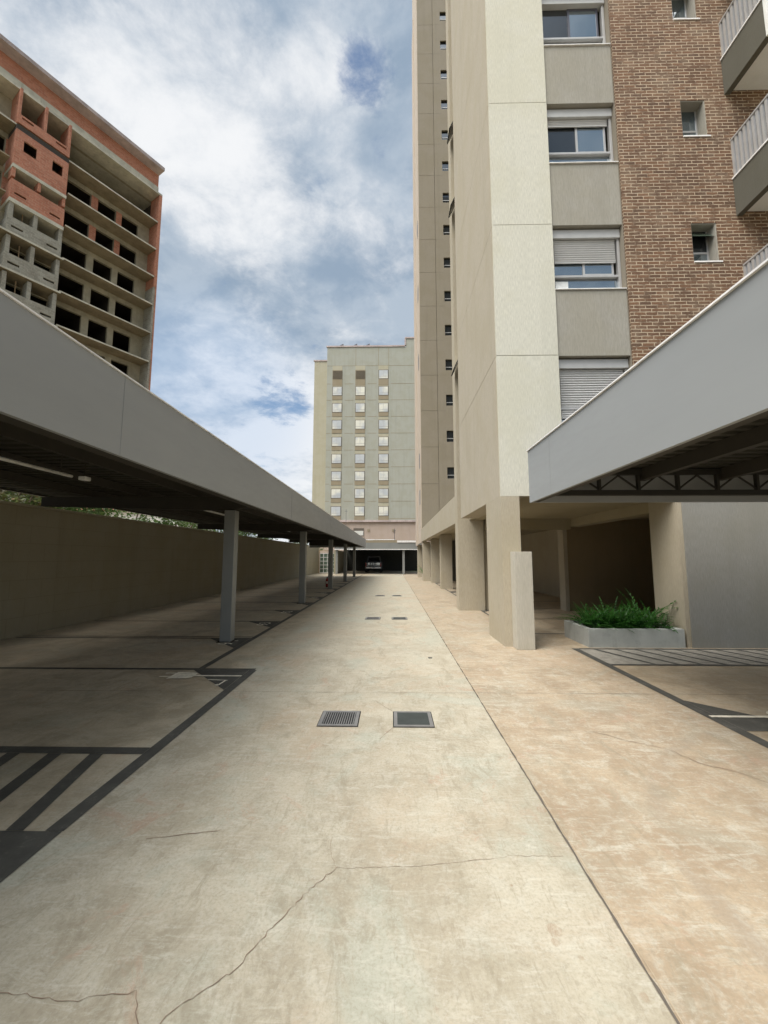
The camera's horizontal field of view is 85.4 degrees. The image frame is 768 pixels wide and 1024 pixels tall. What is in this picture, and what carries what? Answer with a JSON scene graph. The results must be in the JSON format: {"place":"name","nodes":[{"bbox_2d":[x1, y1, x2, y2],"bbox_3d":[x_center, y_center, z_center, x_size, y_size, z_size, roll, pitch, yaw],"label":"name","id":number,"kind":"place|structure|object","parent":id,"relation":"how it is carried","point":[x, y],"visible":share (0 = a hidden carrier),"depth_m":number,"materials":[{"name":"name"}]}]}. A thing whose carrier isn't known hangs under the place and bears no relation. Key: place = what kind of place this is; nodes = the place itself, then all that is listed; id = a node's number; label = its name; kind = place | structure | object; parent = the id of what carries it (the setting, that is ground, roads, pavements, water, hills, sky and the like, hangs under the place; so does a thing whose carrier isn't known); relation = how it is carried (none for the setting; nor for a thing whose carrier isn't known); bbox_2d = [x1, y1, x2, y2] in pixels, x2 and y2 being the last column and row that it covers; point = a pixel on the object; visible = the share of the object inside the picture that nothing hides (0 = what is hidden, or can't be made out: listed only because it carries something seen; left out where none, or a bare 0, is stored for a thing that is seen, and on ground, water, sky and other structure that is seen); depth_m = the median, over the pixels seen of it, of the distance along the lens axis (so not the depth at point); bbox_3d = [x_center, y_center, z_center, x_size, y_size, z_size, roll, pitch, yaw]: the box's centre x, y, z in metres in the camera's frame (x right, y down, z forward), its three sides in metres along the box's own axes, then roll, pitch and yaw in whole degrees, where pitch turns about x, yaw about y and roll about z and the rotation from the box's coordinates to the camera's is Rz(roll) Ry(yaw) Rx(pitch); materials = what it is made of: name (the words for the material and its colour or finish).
{"place":"outdoors","nodes":[
{"label":"outdoors","id":0,"kind":"place"},
{"bbox_2d":[0,500,318,639],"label":"boundary wall","id":1,"kind":"structure","parent":0,"point":[60,568],"depth_m":11.42,"materials":[{"name":"beige paint"}]},
{"bbox_2d":[0,0,413,544],"label":"sky","id":2,"kind":"structure","parent":0,"point":[280,131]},
{"bbox_2d":[334,550,343,573],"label":"boundary wall","id":3,"kind":"structure","parent":0,"point":[340,560],"depth_m":45.26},
{"bbox_2d":[318,550,333,572],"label":"gate","id":4,"kind":"structure","parent":3,"relation":"attached to","point":[323,562],"depth_m":43.31,"materials":[{"name":"white glass"}]},
{"bbox_2d":[312,337,415,552],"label":"apartment block","id":5,"kind":"structure","parent":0,"point":[363,480],"depth_m":71.90,"materials":[{"name":"beige paint"}]},
{"bbox_2d":[331,468,340,484],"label":"window","id":6,"kind":"structure","parent":5,"relation":"in","point":[335,472],"depth_m":71.15,"materials":[{"name":"glass"}]},
{"bbox_2d":[331,486,340,502],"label":"window","id":7,"kind":"structure","parent":5,"relation":"in","point":[335,490],"depth_m":70.81,"materials":[{"name":"glass"}]},
{"bbox_2d":[331,503,340,519],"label":"window","id":8,"kind":"structure","parent":5,"relation":"in","point":[335,507],"depth_m":70.51,"materials":[{"name":"glass"}]},
{"bbox_2d":[331,434,341,450],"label":"window","id":9,"kind":"structure","parent":5,"relation":"in","point":[336,438],"depth_m":71.80,"materials":[{"name":"glass"}]},
{"bbox_2d":[331,451,341,467],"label":"window","id":10,"kind":"structure","parent":5,"relation":"in","point":[336,456],"depth_m":71.49,"materials":[{"name":"glass"}]},
{"bbox_2d":[332,386,341,399],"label":"window","id":11,"kind":"structure","parent":5,"relation":"in","point":[336,390],"depth_m":72.75,"materials":[{"name":"glass"}]},
{"bbox_2d":[332,400,341,416],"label":"window","id":12,"kind":"structure","parent":5,"relation":"in","point":[336,404],"depth_m":72.45,"materials":[{"name":"glass"}]},
{"bbox_2d":[332,417,341,433],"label":"window","id":13,"kind":"structure","parent":5,"relation":"in","point":[336,421],"depth_m":72.13,"materials":[{"name":"glass"}]},
{"bbox_2d":[332,366,342,385],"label":"window","id":14,"kind":"structure","parent":5,"relation":"in","point":[337,370],"depth_m":73.13,"materials":[{"name":"beige glass"}]},
{"bbox_2d":[353,528,363,535],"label":"window","id":15,"kind":"structure","parent":5,"relation":"in","point":[360,531],"depth_m":70.12,"materials":[{"name":"white glass"}]},
{"bbox_2d":[354,486,364,502],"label":"window","id":16,"kind":"structure","parent":5,"relation":"in","point":[359,495],"depth_m":70.72,"materials":[{"name":"glass"}]},
{"bbox_2d":[354,503,364,519],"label":"window","id":17,"kind":"structure","parent":5,"relation":"in","point":[359,508],"depth_m":70.41,"materials":[{"name":"glass"}]},
{"bbox_2d":[355,366,364,385],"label":"window","id":18,"kind":"structure","parent":5,"relation":"in","point":[359,370],"depth_m":73.00,"materials":[{"name":"glass"}]},
{"bbox_2d":[355,386,364,399],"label":"window","id":19,"kind":"structure","parent":5,"relation":"in","point":[359,390],"depth_m":72.68,"materials":[{"name":"glass"}]},
{"bbox_2d":[355,400,364,415],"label":"window","id":20,"kind":"structure","parent":5,"relation":"in","point":[359,404],"depth_m":72.38,"materials":[{"name":"glass"}]},
{"bbox_2d":[355,417,364,432],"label":"window","id":21,"kind":"structure","parent":5,"relation":"in","point":[359,421],"depth_m":72.05,"materials":[{"name":"glass"}]},
{"bbox_2d":[355,434,364,449],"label":"window","id":22,"kind":"structure","parent":5,"relation":"in","point":[359,438],"depth_m":71.73,"materials":[{"name":"glass"}]},
{"bbox_2d":[355,451,364,467],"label":"window","id":23,"kind":"structure","parent":5,"relation":"in","point":[359,455],"depth_m":71.39,"materials":[{"name":"glass"}]},
{"bbox_2d":[355,468,364,484],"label":"window","id":24,"kind":"structure","parent":5,"relation":"in","point":[359,472],"depth_m":71.07,"materials":[{"name":"glass"}]},
{"bbox_2d":[378,385,387,399],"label":"window","id":25,"kind":"structure","parent":5,"relation":"in","point":[383,389],"depth_m":72.61,"materials":[{"name":"glass"}]},
{"bbox_2d":[378,400,387,415],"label":"window","id":26,"kind":"structure","parent":5,"relation":"in","point":[382,404],"depth_m":72.29,"materials":[{"name":"glass"}]},
{"bbox_2d":[379,366,387,384],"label":"window","id":27,"kind":"structure","parent":5,"relation":"in","point":[383,370],"depth_m":72.93,"materials":[{"name":"glass"}]},
{"bbox_2d":[378,417,388,432],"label":"window","id":28,"kind":"structure","parent":5,"relation":"in","point":[383,427],"depth_m":71.96,"materials":[{"name":"glass"}]},
{"bbox_2d":[378,434,388,449],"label":"window","id":29,"kind":"structure","parent":5,"relation":"in","point":[383,439],"depth_m":71.64,"materials":[{"name":"glass"}]},
{"bbox_2d":[378,451,388,467],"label":"window","id":30,"kind":"structure","parent":5,"relation":"in","point":[383,456],"depth_m":71.31,"materials":[{"name":"glass"}]},
{"bbox_2d":[378,468,388,484],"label":"window","id":31,"kind":"structure","parent":5,"relation":"in","point":[383,473],"depth_m":70.98,"materials":[{"name":"glass"}]},
{"bbox_2d":[378,486,388,502],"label":"window","id":32,"kind":"structure","parent":5,"relation":"in","point":[383,494],"depth_m":70.65,"materials":[{"name":"glass"}]},
{"bbox_2d":[378,503,388,519],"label":"window","id":33,"kind":"structure","parent":5,"relation":"in","point":[383,508],"depth_m":70.34,"materials":[{"name":"glass"}]},
{"bbox_2d":[333,539,429,552],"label":"boundary wall","id":34,"kind":"structure","parent":0,"point":[389,539],"depth_m":59.87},
{"bbox_2d":[0,571,767,1023],"bbox_3d":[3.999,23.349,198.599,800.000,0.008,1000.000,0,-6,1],"label":"ground","id":35,"kind":"structure","parent":0,"point":[200,823],"depth_m":2.62,"materials":[{"name":"concrete"}]},
{"bbox_2d":[0,488,65,507],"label":"tree","id":36,"kind":"object","parent":35,"relation":"on","point":[18,498],"visible":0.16,"depth_m":12.02,"materials":[{"name":"green plant"}]},
{"bbox_2d":[6,493,132,519],"bbox_3d":[-11.440,0.487,15.030,4.514,5.607,5.382,5,-8,-37],"label":"tree","id":37,"kind":"object","parent":35,"relation":"on","point":[99,511],"visible":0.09,"depth_m":15.85,"materials":[{"name":"green plant"}]},
{"bbox_2d":[0,33,164,502],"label":"unfinished building","id":38,"kind":"structure","parent":35,"relation":"on","point":[80,208],"depth_m":35.78,"materials":[{"name":"concrete"}]},
{"bbox_2d":[91,508,155,521],"bbox_3d":[-13.321,1.148,21.537,4.605,5.707,4.434,2,-7,-18],"label":"tree","id":39,"kind":"object","parent":35,"relation":"on","point":[139,518],"visible":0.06,"depth_m":21.60,"materials":[{"name":"green plant"}]},
{"bbox_2d":[77,509,211,530],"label":"house","id":40,"kind":"structure","parent":35,"relation":"on","point":[134,517],"depth_m":26.45,"materials":[{"name":"tile"}]},
{"bbox_2d":[133,515,214,531],"bbox_3d":[-11.303,1.409,22.568,4.329,5.414,5.216,-3,-7,23],"label":"tree","id":41,"kind":"object","parent":35,"relation":"on","point":[166,521],"visible":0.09,"depth_m":21.67,"materials":[{"name":"green plant"}]},
{"bbox_2d":[0,288,365,642],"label":"carport","id":42,"kind":"object","parent":35,"relation":"on","point":[134,445],"visible":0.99,"depth_m":5.05,"materials":[{"name":"paint"}]},
{"bbox_2d":[0,454,72,477],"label":"tube light","id":43,"kind":"object","parent":42,"relation":"attached to","point":[31,465],"visible":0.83,"depth_m":5.15,"materials":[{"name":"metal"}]},
{"bbox_2d":[78,463,90,480],"bbox_3d":[-4.254,-0.592,5.926,0.100,0.293,0.120,0,-6,1],"label":"motion sensor","id":44,"kind":"object","parent":42,"relation":"attached to","point":[83,478],"visible":0.96,"depth_m":5.90,"materials":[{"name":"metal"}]},
{"bbox_2d":[207,511,224,515],"bbox_3d":[-4.208,-0.125,10.210,0.043,0.290,1.700,0,-6,1],"label":"tube light","id":45,"kind":"object","parent":42,"relation":"attached to","point":[219,513],"visible":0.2,"depth_m":10.48,"materials":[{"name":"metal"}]},
{"bbox_2d":[181,521,252,535],"bbox_3d":[-10.922,1.867,27.203,5.175,5.510,4.481,0,-6,1],"label":"tree","id":46,"kind":"object","parent":35,"relation":"on","point":[221,531],"visible":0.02,"depth_m":26.70,"materials":[{"name":"green plant"}]},
{"bbox_2d":[238,531,277,539],"bbox_3d":[-10.581,2.365,34.099,4.439,6.014,5.342,0,-6,1],"label":"tree","id":47,"kind":"object","parent":35,"relation":"on","point":[249,535],"visible":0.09,"depth_m":33.52,"materials":[{"name":"green plant"}]},
{"bbox_2d":[317,711,360,726],"bbox_3d":[-0.456,2.119,4.277,0.408,0.008,0.411,0,-6,1],"label":"drain grate","id":48,"kind":"object","parent":35,"relation":"on","point":[339,718],"visible":1,"depth_m":4.25,"materials":[{"name":"metal"}]},
{"bbox_2d":[365,556,383,571],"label":"pickup truck","id":49,"kind":"object","parent":35,"relation":"on","point":[373,562],"visible":1,"depth_m":45.51,"materials":[{"name":"grey paint"}]},
{"bbox_2d":[334,540,421,573],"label":"carport","id":50,"kind":"object","parent":35,"relation":"on","point":[383,545],"visible":0.56,"depth_m":40.89,"materials":[{"name":"paint"}]},
{"bbox_2d":[347,550,422,570],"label":"boundary wall","id":51,"kind":"structure","parent":35,"relation":"on","point":[392,559],"depth_m":51.77,"materials":[{"name":"black"}]},
{"bbox_2d":[392,617,406,619],"bbox_3d":[0.421,2.886,11.297,0.418,0.008,0.418,0,-6,1],"label":"drain grate","id":52,"kind":"object","parent":35,"relation":"on","point":[399,618],"visible":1,"depth_m":11.24,"materials":[{"name":"metal"}]},
{"bbox_2d":[393,711,434,727],"bbox_3d":[0.296,2.117,4.259,0.408,0.008,0.416,0,-6,1],"label":"drain grate","id":53,"kind":"object","parent":35,"relation":"on","point":[423,719],"visible":1,"depth_m":4.24,"materials":[{"name":"metal"}]},
{"bbox_2d":[510,552,534,649],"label":"plinth block","id":54,"kind":"structure","parent":35,"relation":"on","point":[522,603],"depth_m":7.58,"materials":[{"name":"beige paint"}]},
{"bbox_2d":[564,620,685,647],"bbox_3d":[4.664,2.387,8.200,1.750,0.335,1.095,0,-6,1],"label":"planter","id":55,"kind":"object","parent":35,"relation":"on","point":[596,637],"visible":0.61,"depth_m":7.66,"materials":[{"name":"concrete"}]},
{"bbox_2d":[555,601,608,625],"bbox_3d":[4.105,2.042,8.400,1.209,0.523,1.186,4,-7,-31],"label":"leafy plant","id":56,"kind":"object","parent":55,"relation":"on","point":[582,614],"visible":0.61,"depth_m":8.42,"materials":[{"name":"green plant"}]},
{"bbox_2d":[575,604,617,630],"bbox_3d":[4.104,1.999,7.987,0.913,0.535,0.944,-3,-7,24],"label":"leafy plant","id":57,"kind":"object","parent":55,"relation":"on","point":[589,620],"visible":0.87,"depth_m":7.96,"materials":[{"name":"green plant"}]},
{"bbox_2d":[587,597,642,632],"bbox_3d":[4.362,1.961,8.063,1.168,0.628,1.013,0,-6,1],"label":"leafy plant","id":58,"kind":"object","parent":55,"relation":"in","point":[610,620],"visible":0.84,"depth_m":7.88,"materials":[{"name":"green plant"}]},
{"bbox_2d":[599,596,634,622],"bbox_3d":[4.748,2.005,8.423,0.997,0.588,1.027,1,-6,-10],"label":"leafy plant","id":59,"kind":"object","parent":55,"relation":"in","point":[618,609],"visible":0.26,"depth_m":8.41,"materials":[{"name":"green plant"}]},
{"bbox_2d":[605,605,643,627],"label":"leafy plant","id":60,"kind":"object","parent":55,"relation":"in","point":[621,620],"visible":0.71,"depth_m":7.92,"materials":[{"name":"green plant"}]},
{"bbox_2d":[615,603,654,625],"bbox_3d":[4.998,2.064,8.384,0.851,0.463,0.830,6,-8,-42],"label":"leafy plant","id":61,"kind":"object","parent":55,"relation":"on","point":[630,612],"visible":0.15,"depth_m":8.37,"materials":[{"name":"green plant"}]},
{"bbox_2d":[616,601,659,630],"bbox_3d":[4.824,1.981,7.941,0.993,0.531,1.010,-3,-7,28],"label":"leafy plant","id":62,"kind":"object","parent":55,"relation":"on","point":[639,618],"visible":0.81,"depth_m":7.89,"materials":[{"name":"green plant"}]},
{"bbox_2d":[612,588,675,626],"bbox_3d":[5.117,1.934,8.364,1.630,0.813,1.158,0,-6,1],"label":"tall leafy plant","id":63,"kind":"object","parent":55,"relation":"on","point":[661,609],"visible":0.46,"depth_m":8.31,"materials":[{"name":"green plant"}]},
{"bbox_2d":[623,601,677,630],"bbox_3d":[5.101,1.951,8.018,1.067,0.608,1.013,0,-6,1],"label":"leafy plant","id":64,"kind":"object","parent":55,"relation":"on","point":[652,620],"visible":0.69,"depth_m":7.96,"materials":[{"name":"green plant"}]},
{"bbox_2d":[651,613,678,633],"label":"leafy plant","id":65,"kind":"object","parent":55,"relation":"on","point":[663,624],"visible":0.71,"depth_m":7.96,"materials":[{"name":"green plant"}]},
{"bbox_2d":[526,258,767,502],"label":"carport","id":66,"kind":"object","parent":35,"relation":"on","point":[680,414],"visible":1,"depth_m":3.86,"materials":[{"name":"paint"}]},
{"bbox_2d":[412,0,454,580],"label":"apartment tower","id":67,"kind":"structure","parent":0,"point":[434,464],"depth_m":32.80,"materials":[{"name":"paint"}]},
{"bbox_2d":[440,43,445,49],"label":"small window","id":68,"kind":"structure","parent":67,"relation":"in","point":[442,45],"depth_m":34.78,"materials":[{"name":"grey glass"}]},
{"bbox_2d":[440,14,445,20],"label":"small window","id":69,"kind":"structure","parent":67,"relation":"in","point":[442,16],"depth_m":35.08,"materials":[{"name":"grey glass"}]},
{"bbox_2d":[441,102,446,108],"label":"small window","id":70,"kind":"structure","parent":67,"relation":"in","point":[443,104],"depth_m":34.17,"materials":[{"name":"grey glass"}]},
{"bbox_2d":[441,72,446,78],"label":"small window","id":71,"kind":"structure","parent":67,"relation":"in","point":[443,74],"depth_m":34.48,"materials":[{"name":"grey glass"}]},
{"bbox_2d":[442,132,447,139],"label":"small window","id":72,"kind":"structure","parent":67,"relation":"in","point":[444,134],"depth_m":33.87,"materials":[{"name":"grey glass"}]},
{"bbox_2d":[442,163,448,170],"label":"small window","id":73,"kind":"structure","parent":67,"relation":"in","point":[444,165],"depth_m":33.57,"materials":[{"name":"grey glass"}]},
{"bbox_2d":[443,194,448,202],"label":"small window","id":74,"kind":"structure","parent":67,"relation":"in","point":[445,196],"depth_m":33.27,"materials":[{"name":"grey glass"}]},
{"bbox_2d":[443,226,449,234],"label":"small window","id":75,"kind":"structure","parent":67,"relation":"in","point":[446,229],"depth_m":32.96,"materials":[{"name":"grey glass"}]},
{"bbox_2d":[444,259,449,267],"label":"small window","id":76,"kind":"structure","parent":67,"relation":"in","point":[446,261],"depth_m":32.66,"materials":[{"name":"black glass"}]},
{"bbox_2d":[444,292,450,300],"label":"small window","id":77,"kind":"structure","parent":67,"relation":"in","point":[447,295],"depth_m":32.35,"materials":[{"name":"black glass"}]},
{"bbox_2d":[445,360,451,369],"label":"small window","id":78,"kind":"structure","parent":67,"relation":"in","point":[448,363],"depth_m":31.76,"materials":[{"name":"black glass"}]},
{"bbox_2d":[445,326,451,334],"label":"small window","id":79,"kind":"structure","parent":67,"relation":"in","point":[448,331],"depth_m":32.05,"materials":[{"name":"black glass"}]},
{"bbox_2d":[446,395,452,405],"bbox_3d":[4.983,-8.406,31.440,0.610,0.860,0.050,0,-6,1],"label":"small window","id":80,"kind":"structure","parent":67,"relation":"in","point":[449,398],"depth_m":31.45,"materials":[{"name":"black glass"}]},
{"bbox_2d":[447,468,453,478],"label":"small window","id":81,"kind":"structure","parent":67,"relation":"in","point":[450,471],"depth_m":30.84,"materials":[{"name":"black glass"}]},
{"bbox_2d":[447,431,453,441],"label":"small window","id":82,"kind":"structure","parent":67,"relation":"in","point":[450,438],"depth_m":31.14,"materials":[{"name":"black glass"}]},
{"bbox_2d":[421,496,559,596],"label":"podium building","id":83,"kind":"structure","parent":0,"point":[438,530],"depth_m":20.07,"materials":[{"name":"beige paint"}]},
{"bbox_2d":[445,0,767,647],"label":"apartment tower","id":84,"kind":"structure","parent":0,"point":[608,187],"depth_m":8.75,"materials":[{"name":"paint"}]},
{"bbox_2d":[447,121,452,143],"bbox_3d":[2.423,-13.442,14.484,0.403,0.825,0.565,0,-6,1],"label":"slot window","id":85,"kind":"structure","parent":84,"relation":"in","point":[450,133],"depth_m":14.46,"materials":[{"name":"metal"}]},
{"bbox_2d":[448,197,454,217],"bbox_3d":[2.423,-10.608,14.175,0.403,0.825,0.565,0,-6,1],"label":"slot window","id":86,"kind":"structure","parent":84,"relation":"in","point":[452,205],"depth_m":14.15,"materials":[{"name":"metal"}]},
{"bbox_2d":[541,0,610,46],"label":"window","id":87,"kind":"structure","parent":84,"relation":"in","point":[581,19],"depth_m":9.38,"materials":[{"name":"metal"}]},
{"bbox_2d":[547,108,618,164],"bbox_3d":[4.218,-8.058,8.985,1.443,1.408,0.280,0,-6,1],"label":"window","id":88,"kind":"structure","parent":84,"relation":"in","point":[588,139],"depth_m":9.06,"materials":[{"name":"metal"}]},
{"bbox_2d":[552,229,626,290],"bbox_3d":[4.218,-5.225,8.676,1.443,1.408,0.280,0,-6,1],"label":"window","id":89,"kind":"structure","parent":84,"relation":"in","point":[592,254],"depth_m":8.73,"materials":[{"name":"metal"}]},
{"bbox_2d":[559,359,628,421],"bbox_3d":[4.218,-2.394,8.427,1.436,1.390,0.160,0,-6,1],"label":"window","id":90,"kind":"structure","parent":84,"relation":"in","point":[581,380],"depth_m":8.42,"materials":[{"name":"metal"}]},
{"bbox_2d":[671,0,699,20],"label":"small window","id":91,"kind":"structure","parent":84,"relation":"in","point":[681,9],"depth_m":9.36,"materials":[{"name":"metal"}]},
{"bbox_2d":[680,101,710,136],"bbox_3d":[6.606,-8.336,8.963,0.570,0.880,0.310,0,-6,1],"label":"small window","id":92,"kind":"structure","parent":84,"relation":"in","point":[693,116],"depth_m":9.01,"materials":[{"name":"metal"}]},
{"bbox_2d":[691,223,722,262],"bbox_3d":[6.606,-5.503,8.653,0.570,0.880,0.310,0,-6,1],"label":"small window","id":93,"kind":"structure","parent":84,"relation":"in","point":[704,235],"depth_m":8.71,"materials":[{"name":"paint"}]}
]}

